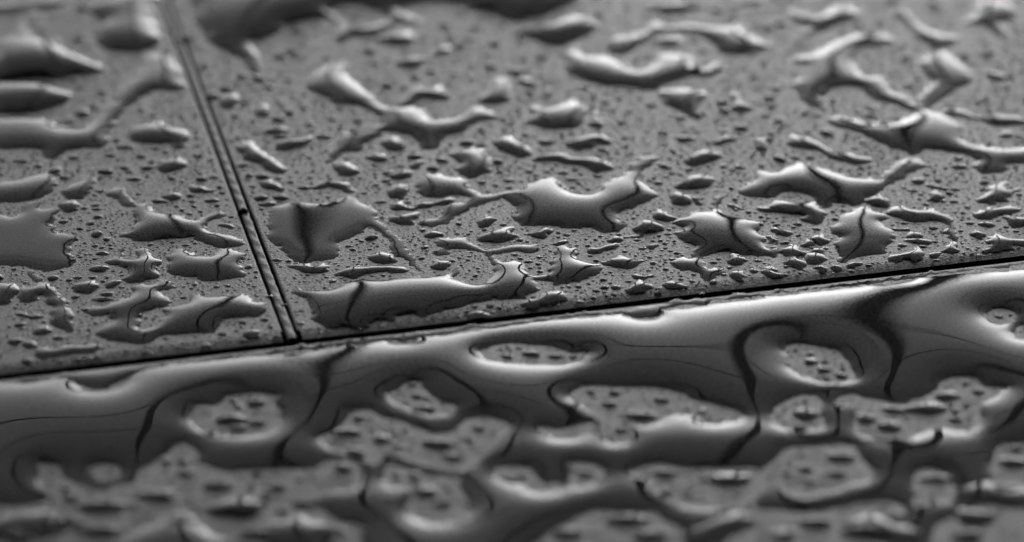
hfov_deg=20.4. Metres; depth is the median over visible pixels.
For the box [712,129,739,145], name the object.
puddle
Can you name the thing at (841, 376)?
water bead
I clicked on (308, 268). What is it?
puddle
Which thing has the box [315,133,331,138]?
water bead
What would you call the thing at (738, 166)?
water bead
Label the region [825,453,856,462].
water bead
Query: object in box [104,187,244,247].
puddle
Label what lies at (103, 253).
water bead
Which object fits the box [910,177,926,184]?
puddle
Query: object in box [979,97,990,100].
water bead
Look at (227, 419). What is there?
water bead
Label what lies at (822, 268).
puddle
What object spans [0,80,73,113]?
puddle
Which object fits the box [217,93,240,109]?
water droplet
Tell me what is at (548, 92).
water bead
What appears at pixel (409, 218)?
puddle
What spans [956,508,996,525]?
water bead
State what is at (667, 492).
water bead
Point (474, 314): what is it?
fine droplets
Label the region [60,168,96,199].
puddle
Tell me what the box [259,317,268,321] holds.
water bead
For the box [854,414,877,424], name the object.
water bead
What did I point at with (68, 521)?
water bead
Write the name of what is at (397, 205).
puddle
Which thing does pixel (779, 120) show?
water bead
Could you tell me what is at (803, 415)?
water bead
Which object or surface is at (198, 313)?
puddle
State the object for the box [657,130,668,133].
water bead
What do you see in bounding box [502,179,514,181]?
water bead
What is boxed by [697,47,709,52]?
water bead
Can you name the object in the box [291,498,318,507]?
water bead
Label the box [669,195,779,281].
puddle
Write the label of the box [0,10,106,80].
puddle
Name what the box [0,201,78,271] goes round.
puddle
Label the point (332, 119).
water bead
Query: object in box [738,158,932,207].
puddle
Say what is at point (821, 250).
puddle
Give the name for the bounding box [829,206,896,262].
puddle
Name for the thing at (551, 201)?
puddle
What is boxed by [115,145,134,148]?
water bead
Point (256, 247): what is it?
joint strip
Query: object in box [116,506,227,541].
puddle
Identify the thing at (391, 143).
puddle
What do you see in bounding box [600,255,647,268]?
puddle
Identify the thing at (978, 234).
puddle
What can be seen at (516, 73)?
puddle
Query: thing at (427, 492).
water bead
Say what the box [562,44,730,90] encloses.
puddle
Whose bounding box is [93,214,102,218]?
water bead
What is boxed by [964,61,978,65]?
puddle
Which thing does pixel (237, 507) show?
water bead
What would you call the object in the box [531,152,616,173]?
puddle
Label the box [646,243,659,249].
puddle
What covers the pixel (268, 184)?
puddle
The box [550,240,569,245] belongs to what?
puddle
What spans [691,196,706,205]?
puddle
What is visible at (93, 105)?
water bead
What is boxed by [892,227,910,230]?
puddle
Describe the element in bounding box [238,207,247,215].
dirt crumb
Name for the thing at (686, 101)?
puddle
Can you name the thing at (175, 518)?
water bead
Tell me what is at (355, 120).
water bead
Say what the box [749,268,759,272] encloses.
puddle
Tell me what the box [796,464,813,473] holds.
water bead
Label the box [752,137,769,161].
puddle
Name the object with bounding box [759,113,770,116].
water bead
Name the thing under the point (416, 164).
puddle
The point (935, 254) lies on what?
puddle
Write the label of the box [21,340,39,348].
puddle
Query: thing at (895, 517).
water bead
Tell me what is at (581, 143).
puddle
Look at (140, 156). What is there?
water bead
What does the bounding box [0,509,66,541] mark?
puddle
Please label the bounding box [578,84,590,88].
water bead
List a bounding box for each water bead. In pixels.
[4,531,34,541]
[9,511,27,514]
[12,158,27,162]
[32,164,42,168]
[51,335,65,339]
[51,517,87,525]
[60,494,79,502]
[62,118,75,122]
[67,154,79,159]
[72,525,126,537]
[76,500,127,513]
[86,221,94,225]
[88,104,98,107]
[91,297,114,301]
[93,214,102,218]
[96,251,108,255]
[98,291,112,296]
[103,236,110,241]
[104,153,116,156]
[112,137,119,142]
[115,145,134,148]
[125,176,141,180]
[134,153,145,158]
[135,488,175,502]
[138,165,155,170]
[168,514,203,524]
[192,153,204,157]
[200,343,211,348]
[201,481,233,491]
[203,496,267,519]
[207,174,219,178]
[214,413,248,424]
[227,425,248,432]
[230,114,240,117]
[238,528,266,538]
[244,264,252,269]
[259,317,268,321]
[262,84,273,88]
[264,483,286,491]
[272,134,287,138]
[283,78,293,81]
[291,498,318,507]
[297,185,310,189]
[304,121,313,126]
[310,525,346,535]
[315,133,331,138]
[328,117,338,121]
[330,427,361,436]
[345,446,365,459]
[350,118,364,122]
[374,200,386,203]
[382,170,392,174]
[406,471,421,479]
[410,392,421,399]
[411,485,438,498]
[420,438,455,450]
[424,70,437,73]
[429,499,452,507]
[441,454,464,462]
[459,37,476,41]
[462,437,473,442]
[476,142,487,147]
[500,354,512,358]
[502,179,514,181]
[520,350,541,357]
[542,90,553,95]
[546,354,565,358]
[551,527,587,539]
[556,170,568,174]
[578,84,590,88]
[599,99,610,104]
[603,513,652,526]
[622,411,657,421]
[624,110,633,113]
[631,58,640,62]
[632,530,671,541]
[644,103,658,107]
[649,468,678,478]
[652,181,662,184]
[652,396,670,402]
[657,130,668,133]
[658,488,674,497]
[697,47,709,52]
[699,476,708,482]
[707,471,752,485]
[733,164,745,168]
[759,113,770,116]
[765,528,798,540]
[768,86,783,90]
[773,118,786,122]
[789,155,800,159]
[792,408,821,421]
[793,423,808,430]
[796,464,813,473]
[796,517,831,529]
[804,357,818,365]
[810,114,820,117]
[815,365,831,372]
[824,469,846,478]
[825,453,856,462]
[833,372,847,379]
[838,524,878,538]
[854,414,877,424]
[861,112,877,117]
[864,106,878,111]
[875,420,901,432]
[876,19,886,23]
[880,406,905,414]
[881,512,904,521]
[901,401,947,415]
[902,83,915,87]
[907,188,918,192]
[917,474,951,482]
[934,390,960,401]
[947,416,963,422]
[949,529,984,541]
[950,164,969,169]
[953,156,963,159]
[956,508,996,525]
[971,388,985,395]
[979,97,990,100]
[992,483,1021,490]
[994,314,1003,318]
[998,456,1023,468]
[1013,134,1023,137]
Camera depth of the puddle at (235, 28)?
0.40 m
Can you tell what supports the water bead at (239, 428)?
on the slab at (456, 509)
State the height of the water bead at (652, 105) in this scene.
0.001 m
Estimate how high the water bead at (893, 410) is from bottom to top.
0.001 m
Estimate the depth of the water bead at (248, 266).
0.33 m
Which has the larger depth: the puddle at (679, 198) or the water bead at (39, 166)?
the water bead at (39, 166)
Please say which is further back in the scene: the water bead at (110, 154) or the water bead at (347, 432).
the water bead at (110, 154)
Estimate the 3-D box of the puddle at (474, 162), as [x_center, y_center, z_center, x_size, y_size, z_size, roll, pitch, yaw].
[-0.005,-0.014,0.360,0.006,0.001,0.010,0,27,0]
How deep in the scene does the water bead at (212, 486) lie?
0.29 m
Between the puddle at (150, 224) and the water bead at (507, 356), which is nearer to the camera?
the water bead at (507, 356)
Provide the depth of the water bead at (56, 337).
0.32 m
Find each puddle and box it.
[0,0,67,15]
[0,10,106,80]
[0,53,187,159]
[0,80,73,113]
[0,173,58,202]
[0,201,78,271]
[0,282,18,305]
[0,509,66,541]
[14,312,43,319]
[17,270,74,332]
[19,263,1023,389]
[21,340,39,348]
[32,325,52,335]
[33,344,106,359]
[57,199,79,212]
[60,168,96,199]
[71,279,99,293]
[84,279,267,344]
[87,0,162,52]
[88,264,109,272]
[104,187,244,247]
[104,246,162,282]
[105,279,121,287]
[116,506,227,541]
[125,120,190,149]
[151,198,169,202]
[155,157,188,173]
[161,191,181,200]
[163,248,247,280]
[187,0,577,73]
[187,184,216,193]
[204,198,220,202]
[210,489,273,519]
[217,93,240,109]
[234,140,288,173]
[242,329,259,339]
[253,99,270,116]
[257,201,276,206]
[257,514,335,541]
[258,179,286,191]
[260,126,290,134]
[265,196,421,271]
[274,135,313,150]
[287,263,330,273]
[291,237,602,329]
[304,63,497,163]
[310,180,354,192]
[332,161,361,176]
[334,265,408,278]
[364,153,389,162]
[367,251,397,263]
[373,31,416,46]
[378,134,406,151]
[385,159,424,179]
[386,183,410,199]
[388,212,420,224]
[389,196,454,210]
[393,45,454,68]
[395,83,452,106]
[414,156,661,232]
[424,230,444,237]
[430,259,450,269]
[447,147,493,178]
[475,77,511,104]
[476,215,497,227]
[476,226,518,242]
[491,136,532,158]
[504,68,539,88]
[509,13,599,46]
[520,290,567,310]
[523,99,589,129]
[523,227,553,238]
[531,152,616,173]
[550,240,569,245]
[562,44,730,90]
[564,132,612,151]
[586,108,605,128]
[587,243,619,253]
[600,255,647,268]
[606,21,774,55]
[610,284,625,289]
[623,219,665,238]
[624,279,653,294]
[631,273,655,279]
[643,0,709,12]
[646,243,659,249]
[651,35,683,46]
[652,209,677,221]
[654,287,661,295]
[656,87,708,120]
[662,280,687,289]
[668,191,692,205]
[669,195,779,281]
[672,173,716,189]
[673,135,696,142]
[680,511,756,541]
[682,149,723,166]
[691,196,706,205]
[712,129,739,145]
[726,252,748,265]
[727,203,746,209]
[728,91,754,112]
[738,0,765,5]
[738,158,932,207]
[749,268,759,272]
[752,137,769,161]
[756,206,772,212]
[760,267,778,273]
[762,199,827,224]
[763,266,787,278]
[766,235,778,244]
[767,226,793,243]
[779,244,809,271]
[785,134,873,164]
[786,4,863,36]
[788,10,1023,174]
[800,239,815,247]
[804,252,827,264]
[809,233,831,245]
[811,246,828,254]
[813,264,827,273]
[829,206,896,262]
[840,513,920,541]
[846,262,862,267]
[864,194,891,207]
[884,205,958,241]
[887,247,924,262]
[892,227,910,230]
[903,238,932,244]
[905,231,923,238]
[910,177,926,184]
[925,183,951,190]
[926,190,944,202]
[928,251,941,258]
[938,109,1023,126]
[939,242,960,253]
[959,481,1023,508]
[960,0,1019,42]
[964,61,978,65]
[969,230,986,239]
[972,180,1021,219]
[977,221,995,227]
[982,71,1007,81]
[982,233,1023,252]
[998,130,1013,137]
[1001,215,1023,228]
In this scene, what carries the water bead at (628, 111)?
on the slab at (623, 298)
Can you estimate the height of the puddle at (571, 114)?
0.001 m
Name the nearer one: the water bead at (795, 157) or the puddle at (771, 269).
the puddle at (771, 269)
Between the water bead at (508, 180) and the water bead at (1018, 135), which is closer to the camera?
the water bead at (508, 180)
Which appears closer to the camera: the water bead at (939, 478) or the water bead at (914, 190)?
the water bead at (939, 478)
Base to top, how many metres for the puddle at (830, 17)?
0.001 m
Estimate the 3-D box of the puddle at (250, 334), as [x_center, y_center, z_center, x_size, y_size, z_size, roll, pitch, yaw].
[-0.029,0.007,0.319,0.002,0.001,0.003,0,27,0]
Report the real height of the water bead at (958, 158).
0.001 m
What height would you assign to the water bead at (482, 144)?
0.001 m
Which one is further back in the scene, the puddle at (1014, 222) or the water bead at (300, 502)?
the puddle at (1014, 222)
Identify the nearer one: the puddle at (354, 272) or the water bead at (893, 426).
the water bead at (893, 426)
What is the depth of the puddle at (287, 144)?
0.36 m
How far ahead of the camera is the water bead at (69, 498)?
0.29 m
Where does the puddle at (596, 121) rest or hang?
on the slab at (623, 298)
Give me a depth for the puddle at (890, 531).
0.28 m
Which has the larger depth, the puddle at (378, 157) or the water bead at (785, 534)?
the puddle at (378, 157)
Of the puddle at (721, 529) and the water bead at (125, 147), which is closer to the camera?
the puddle at (721, 529)
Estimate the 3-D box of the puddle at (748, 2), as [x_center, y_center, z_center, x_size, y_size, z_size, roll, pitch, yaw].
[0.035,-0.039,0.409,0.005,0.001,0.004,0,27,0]
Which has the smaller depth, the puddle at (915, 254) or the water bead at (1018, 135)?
the puddle at (915, 254)
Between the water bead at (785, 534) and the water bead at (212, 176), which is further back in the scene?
the water bead at (212, 176)
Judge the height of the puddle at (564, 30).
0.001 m
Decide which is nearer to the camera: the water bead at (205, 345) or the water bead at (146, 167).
the water bead at (205, 345)
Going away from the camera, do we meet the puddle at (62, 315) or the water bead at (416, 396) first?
the water bead at (416, 396)
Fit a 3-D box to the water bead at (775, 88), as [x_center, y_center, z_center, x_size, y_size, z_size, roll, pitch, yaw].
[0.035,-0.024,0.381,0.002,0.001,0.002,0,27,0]
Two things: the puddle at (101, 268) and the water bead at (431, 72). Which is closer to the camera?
the puddle at (101, 268)
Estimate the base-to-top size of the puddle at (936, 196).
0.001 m
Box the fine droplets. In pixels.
[0,0,1023,541]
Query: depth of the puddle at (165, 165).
0.36 m
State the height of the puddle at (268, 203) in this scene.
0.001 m
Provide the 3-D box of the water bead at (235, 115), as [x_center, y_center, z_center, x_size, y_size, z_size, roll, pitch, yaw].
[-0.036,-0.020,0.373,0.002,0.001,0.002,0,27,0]
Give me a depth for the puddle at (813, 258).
0.34 m
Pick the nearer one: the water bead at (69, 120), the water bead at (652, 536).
the water bead at (652, 536)
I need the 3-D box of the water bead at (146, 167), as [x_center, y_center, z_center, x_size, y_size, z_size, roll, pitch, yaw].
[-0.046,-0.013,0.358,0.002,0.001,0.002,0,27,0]
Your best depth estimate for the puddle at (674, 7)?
0.41 m
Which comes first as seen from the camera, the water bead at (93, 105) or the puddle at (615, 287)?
the puddle at (615, 287)
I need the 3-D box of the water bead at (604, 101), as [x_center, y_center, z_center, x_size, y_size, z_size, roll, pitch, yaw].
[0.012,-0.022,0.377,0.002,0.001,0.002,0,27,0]
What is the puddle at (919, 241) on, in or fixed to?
on the slab at (623, 298)
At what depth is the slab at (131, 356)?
0.35 m
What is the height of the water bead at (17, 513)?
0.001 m
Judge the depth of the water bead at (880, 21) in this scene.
0.40 m
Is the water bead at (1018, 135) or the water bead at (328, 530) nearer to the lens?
the water bead at (328, 530)
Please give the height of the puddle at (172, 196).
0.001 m
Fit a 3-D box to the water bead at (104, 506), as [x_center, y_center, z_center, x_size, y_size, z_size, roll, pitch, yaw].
[-0.041,0.024,0.286,0.006,0.001,0.003,0,27,0]
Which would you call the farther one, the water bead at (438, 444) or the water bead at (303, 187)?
the water bead at (303, 187)
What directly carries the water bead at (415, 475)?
on the slab at (456, 509)
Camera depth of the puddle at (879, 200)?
0.35 m
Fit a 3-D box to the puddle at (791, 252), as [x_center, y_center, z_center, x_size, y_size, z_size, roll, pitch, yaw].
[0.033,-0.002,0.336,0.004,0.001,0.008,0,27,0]
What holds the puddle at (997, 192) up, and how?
on the slab at (623, 298)
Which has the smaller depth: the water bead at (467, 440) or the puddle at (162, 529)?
the puddle at (162, 529)
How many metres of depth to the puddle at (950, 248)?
0.34 m
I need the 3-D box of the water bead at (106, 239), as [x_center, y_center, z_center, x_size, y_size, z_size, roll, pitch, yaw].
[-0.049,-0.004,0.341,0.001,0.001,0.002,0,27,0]
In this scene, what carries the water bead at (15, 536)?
on the slab at (456, 509)
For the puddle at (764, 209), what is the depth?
0.35 m
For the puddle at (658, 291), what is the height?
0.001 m
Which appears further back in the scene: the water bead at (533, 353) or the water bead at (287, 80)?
the water bead at (287, 80)
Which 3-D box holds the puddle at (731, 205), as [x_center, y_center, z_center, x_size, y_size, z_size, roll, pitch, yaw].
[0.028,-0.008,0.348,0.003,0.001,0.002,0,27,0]
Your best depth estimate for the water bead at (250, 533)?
0.28 m
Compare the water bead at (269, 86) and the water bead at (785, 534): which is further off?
the water bead at (269, 86)
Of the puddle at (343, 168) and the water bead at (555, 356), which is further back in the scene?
the puddle at (343, 168)
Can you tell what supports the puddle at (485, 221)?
on the slab at (623, 298)
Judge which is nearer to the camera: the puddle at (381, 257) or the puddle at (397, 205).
the puddle at (381, 257)
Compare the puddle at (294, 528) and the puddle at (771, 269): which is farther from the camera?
the puddle at (771, 269)
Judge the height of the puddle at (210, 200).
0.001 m
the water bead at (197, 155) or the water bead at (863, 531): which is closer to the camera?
the water bead at (863, 531)
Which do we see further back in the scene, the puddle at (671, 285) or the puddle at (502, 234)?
the puddle at (502, 234)
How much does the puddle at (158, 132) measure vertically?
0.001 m
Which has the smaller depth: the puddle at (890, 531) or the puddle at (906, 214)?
the puddle at (890, 531)
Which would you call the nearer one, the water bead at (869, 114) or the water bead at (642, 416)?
the water bead at (642, 416)
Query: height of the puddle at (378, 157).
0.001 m
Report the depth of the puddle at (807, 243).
0.34 m
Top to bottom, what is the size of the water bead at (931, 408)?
0.001 m
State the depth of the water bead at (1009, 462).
0.29 m
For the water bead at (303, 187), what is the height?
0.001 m
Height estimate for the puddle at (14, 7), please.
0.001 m
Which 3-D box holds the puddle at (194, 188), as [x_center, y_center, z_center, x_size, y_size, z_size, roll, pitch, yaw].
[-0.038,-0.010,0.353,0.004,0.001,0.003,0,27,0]
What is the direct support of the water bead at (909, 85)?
on the slab at (623, 298)
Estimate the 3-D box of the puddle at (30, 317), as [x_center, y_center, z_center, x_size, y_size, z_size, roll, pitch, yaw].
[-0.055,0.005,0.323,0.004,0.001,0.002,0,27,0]
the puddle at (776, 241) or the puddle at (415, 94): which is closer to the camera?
the puddle at (776, 241)
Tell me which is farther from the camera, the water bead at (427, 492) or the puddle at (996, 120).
the puddle at (996, 120)
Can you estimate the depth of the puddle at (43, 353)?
0.32 m
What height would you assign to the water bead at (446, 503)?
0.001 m
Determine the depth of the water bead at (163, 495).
0.29 m
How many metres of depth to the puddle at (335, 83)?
0.37 m
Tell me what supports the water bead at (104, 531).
on the slab at (456, 509)
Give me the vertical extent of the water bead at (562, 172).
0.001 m
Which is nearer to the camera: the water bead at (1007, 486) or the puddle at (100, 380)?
the water bead at (1007, 486)
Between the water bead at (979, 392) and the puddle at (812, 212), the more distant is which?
the puddle at (812, 212)
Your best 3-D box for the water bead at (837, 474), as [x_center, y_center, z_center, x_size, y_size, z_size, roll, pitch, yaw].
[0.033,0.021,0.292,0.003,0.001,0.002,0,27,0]
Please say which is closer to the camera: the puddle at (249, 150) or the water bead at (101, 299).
the water bead at (101, 299)
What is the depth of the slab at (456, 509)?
0.29 m
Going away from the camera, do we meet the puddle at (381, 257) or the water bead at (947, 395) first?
the water bead at (947, 395)
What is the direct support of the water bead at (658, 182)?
on the slab at (623, 298)
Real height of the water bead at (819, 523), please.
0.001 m
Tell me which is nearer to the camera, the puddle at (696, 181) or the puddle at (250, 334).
the puddle at (250, 334)
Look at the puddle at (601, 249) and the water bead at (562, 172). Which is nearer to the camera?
the puddle at (601, 249)
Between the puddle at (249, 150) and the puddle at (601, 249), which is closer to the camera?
the puddle at (601, 249)
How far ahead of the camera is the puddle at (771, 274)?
0.33 m
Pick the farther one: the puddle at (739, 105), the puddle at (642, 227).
the puddle at (739, 105)
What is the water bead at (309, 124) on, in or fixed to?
on the slab at (623, 298)
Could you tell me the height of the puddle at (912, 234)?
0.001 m
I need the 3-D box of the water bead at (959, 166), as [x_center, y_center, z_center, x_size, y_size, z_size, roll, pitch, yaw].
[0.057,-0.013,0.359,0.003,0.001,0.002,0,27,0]
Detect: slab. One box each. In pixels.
[0,0,282,380]
[0,261,1023,541]
[163,0,1023,346]
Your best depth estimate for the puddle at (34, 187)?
0.35 m
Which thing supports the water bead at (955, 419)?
on the slab at (456, 509)
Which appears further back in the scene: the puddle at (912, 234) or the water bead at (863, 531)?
the puddle at (912, 234)
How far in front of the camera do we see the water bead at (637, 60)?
0.39 m
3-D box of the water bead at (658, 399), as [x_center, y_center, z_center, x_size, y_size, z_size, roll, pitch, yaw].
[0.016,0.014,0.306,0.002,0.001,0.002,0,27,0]
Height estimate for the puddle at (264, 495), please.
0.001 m
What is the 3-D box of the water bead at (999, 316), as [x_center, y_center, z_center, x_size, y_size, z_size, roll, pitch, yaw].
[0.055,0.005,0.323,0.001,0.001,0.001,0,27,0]
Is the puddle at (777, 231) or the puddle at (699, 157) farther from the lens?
the puddle at (699, 157)
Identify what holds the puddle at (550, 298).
on the slab at (623, 298)
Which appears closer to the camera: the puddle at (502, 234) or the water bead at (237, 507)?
the water bead at (237, 507)
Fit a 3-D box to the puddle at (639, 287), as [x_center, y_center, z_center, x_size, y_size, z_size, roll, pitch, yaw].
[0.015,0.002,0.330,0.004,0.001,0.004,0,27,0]
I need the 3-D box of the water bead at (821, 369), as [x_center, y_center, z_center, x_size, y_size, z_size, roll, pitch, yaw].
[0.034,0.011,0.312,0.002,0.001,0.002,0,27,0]
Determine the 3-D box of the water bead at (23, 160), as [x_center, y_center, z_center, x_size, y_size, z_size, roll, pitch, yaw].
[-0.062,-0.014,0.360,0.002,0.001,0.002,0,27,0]
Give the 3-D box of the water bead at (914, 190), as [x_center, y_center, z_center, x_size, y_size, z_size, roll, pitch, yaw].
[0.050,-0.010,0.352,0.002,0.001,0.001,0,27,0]
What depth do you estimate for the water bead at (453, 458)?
0.29 m
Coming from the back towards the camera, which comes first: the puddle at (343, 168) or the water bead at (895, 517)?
the puddle at (343, 168)
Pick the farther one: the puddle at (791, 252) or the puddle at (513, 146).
the puddle at (513, 146)
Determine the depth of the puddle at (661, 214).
0.35 m
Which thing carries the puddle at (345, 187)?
on the slab at (623, 298)
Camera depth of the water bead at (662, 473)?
0.29 m
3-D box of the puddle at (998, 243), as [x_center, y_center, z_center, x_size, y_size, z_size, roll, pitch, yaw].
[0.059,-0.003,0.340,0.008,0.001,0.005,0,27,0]
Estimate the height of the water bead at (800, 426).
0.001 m
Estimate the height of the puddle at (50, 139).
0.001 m
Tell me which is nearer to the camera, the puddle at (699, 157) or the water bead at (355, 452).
the water bead at (355, 452)
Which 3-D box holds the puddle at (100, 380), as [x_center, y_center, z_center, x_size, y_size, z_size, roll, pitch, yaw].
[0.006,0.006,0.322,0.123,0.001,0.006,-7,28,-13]
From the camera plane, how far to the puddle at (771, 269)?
0.33 m
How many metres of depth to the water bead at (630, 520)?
0.28 m
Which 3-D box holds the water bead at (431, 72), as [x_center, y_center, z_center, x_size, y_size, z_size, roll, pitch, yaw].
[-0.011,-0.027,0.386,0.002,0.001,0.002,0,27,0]
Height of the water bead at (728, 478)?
0.001 m
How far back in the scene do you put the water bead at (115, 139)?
0.37 m
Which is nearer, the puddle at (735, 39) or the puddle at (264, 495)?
the puddle at (264, 495)
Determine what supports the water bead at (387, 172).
on the slab at (623, 298)
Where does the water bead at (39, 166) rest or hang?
on the slab at (131, 356)
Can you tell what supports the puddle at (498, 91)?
on the slab at (623, 298)
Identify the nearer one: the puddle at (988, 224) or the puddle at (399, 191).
the puddle at (988, 224)
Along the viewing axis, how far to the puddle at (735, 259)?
0.34 m
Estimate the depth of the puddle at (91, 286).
0.33 m
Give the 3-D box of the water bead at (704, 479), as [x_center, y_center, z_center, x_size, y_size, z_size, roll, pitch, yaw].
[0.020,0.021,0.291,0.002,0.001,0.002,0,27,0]
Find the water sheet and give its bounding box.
[0,269,1023,541]
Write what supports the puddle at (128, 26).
on the slab at (131, 356)
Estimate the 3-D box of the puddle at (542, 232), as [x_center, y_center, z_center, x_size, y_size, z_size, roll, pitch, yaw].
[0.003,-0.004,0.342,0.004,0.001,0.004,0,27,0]
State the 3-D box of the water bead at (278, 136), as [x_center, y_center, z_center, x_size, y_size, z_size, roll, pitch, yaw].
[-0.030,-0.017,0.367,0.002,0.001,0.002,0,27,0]
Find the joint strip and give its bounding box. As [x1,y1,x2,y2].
[160,0,296,345]
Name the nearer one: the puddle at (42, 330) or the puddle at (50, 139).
the puddle at (42, 330)
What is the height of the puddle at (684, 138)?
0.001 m
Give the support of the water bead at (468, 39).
on the slab at (623, 298)
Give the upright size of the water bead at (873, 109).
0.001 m
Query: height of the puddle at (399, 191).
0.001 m
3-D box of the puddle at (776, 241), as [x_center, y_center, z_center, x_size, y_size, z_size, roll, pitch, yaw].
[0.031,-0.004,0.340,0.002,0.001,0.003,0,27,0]
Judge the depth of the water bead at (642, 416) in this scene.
0.30 m
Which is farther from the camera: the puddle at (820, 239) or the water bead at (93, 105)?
the water bead at (93, 105)
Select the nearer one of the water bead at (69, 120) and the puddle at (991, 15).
the water bead at (69, 120)
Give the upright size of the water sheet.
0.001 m
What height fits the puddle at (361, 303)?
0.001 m
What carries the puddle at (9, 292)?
on the slab at (131, 356)
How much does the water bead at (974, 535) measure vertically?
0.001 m
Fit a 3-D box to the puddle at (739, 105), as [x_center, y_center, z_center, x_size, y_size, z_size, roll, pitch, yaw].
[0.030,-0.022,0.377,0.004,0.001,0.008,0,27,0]
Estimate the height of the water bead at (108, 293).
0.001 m
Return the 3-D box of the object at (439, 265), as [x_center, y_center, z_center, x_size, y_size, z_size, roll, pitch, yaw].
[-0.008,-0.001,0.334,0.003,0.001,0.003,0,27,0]
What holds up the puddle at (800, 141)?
on the slab at (623, 298)
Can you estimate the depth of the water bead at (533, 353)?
0.32 m
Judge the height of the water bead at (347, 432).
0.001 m
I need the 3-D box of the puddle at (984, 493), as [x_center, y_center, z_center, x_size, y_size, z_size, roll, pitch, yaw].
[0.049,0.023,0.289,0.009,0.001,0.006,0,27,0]
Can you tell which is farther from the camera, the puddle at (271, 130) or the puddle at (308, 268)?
the puddle at (271, 130)
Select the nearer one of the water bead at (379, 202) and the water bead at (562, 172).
the water bead at (379, 202)
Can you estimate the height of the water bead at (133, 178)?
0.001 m
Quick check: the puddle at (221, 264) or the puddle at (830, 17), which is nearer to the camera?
the puddle at (221, 264)
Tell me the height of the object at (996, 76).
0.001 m
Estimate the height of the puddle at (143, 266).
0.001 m
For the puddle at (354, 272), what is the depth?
0.33 m
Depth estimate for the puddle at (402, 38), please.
0.40 m
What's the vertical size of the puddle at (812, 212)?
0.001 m
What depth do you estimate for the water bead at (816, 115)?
0.37 m
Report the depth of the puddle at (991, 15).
0.40 m
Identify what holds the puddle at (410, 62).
on the slab at (623, 298)
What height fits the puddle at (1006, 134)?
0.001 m
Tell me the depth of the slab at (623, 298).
0.37 m
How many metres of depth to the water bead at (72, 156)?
0.36 m
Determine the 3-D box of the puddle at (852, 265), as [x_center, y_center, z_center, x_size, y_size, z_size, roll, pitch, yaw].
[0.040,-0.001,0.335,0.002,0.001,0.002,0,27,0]
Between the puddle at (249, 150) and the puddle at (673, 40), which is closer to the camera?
the puddle at (249, 150)
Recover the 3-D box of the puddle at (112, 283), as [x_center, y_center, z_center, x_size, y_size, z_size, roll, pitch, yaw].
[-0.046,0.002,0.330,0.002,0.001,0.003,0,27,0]

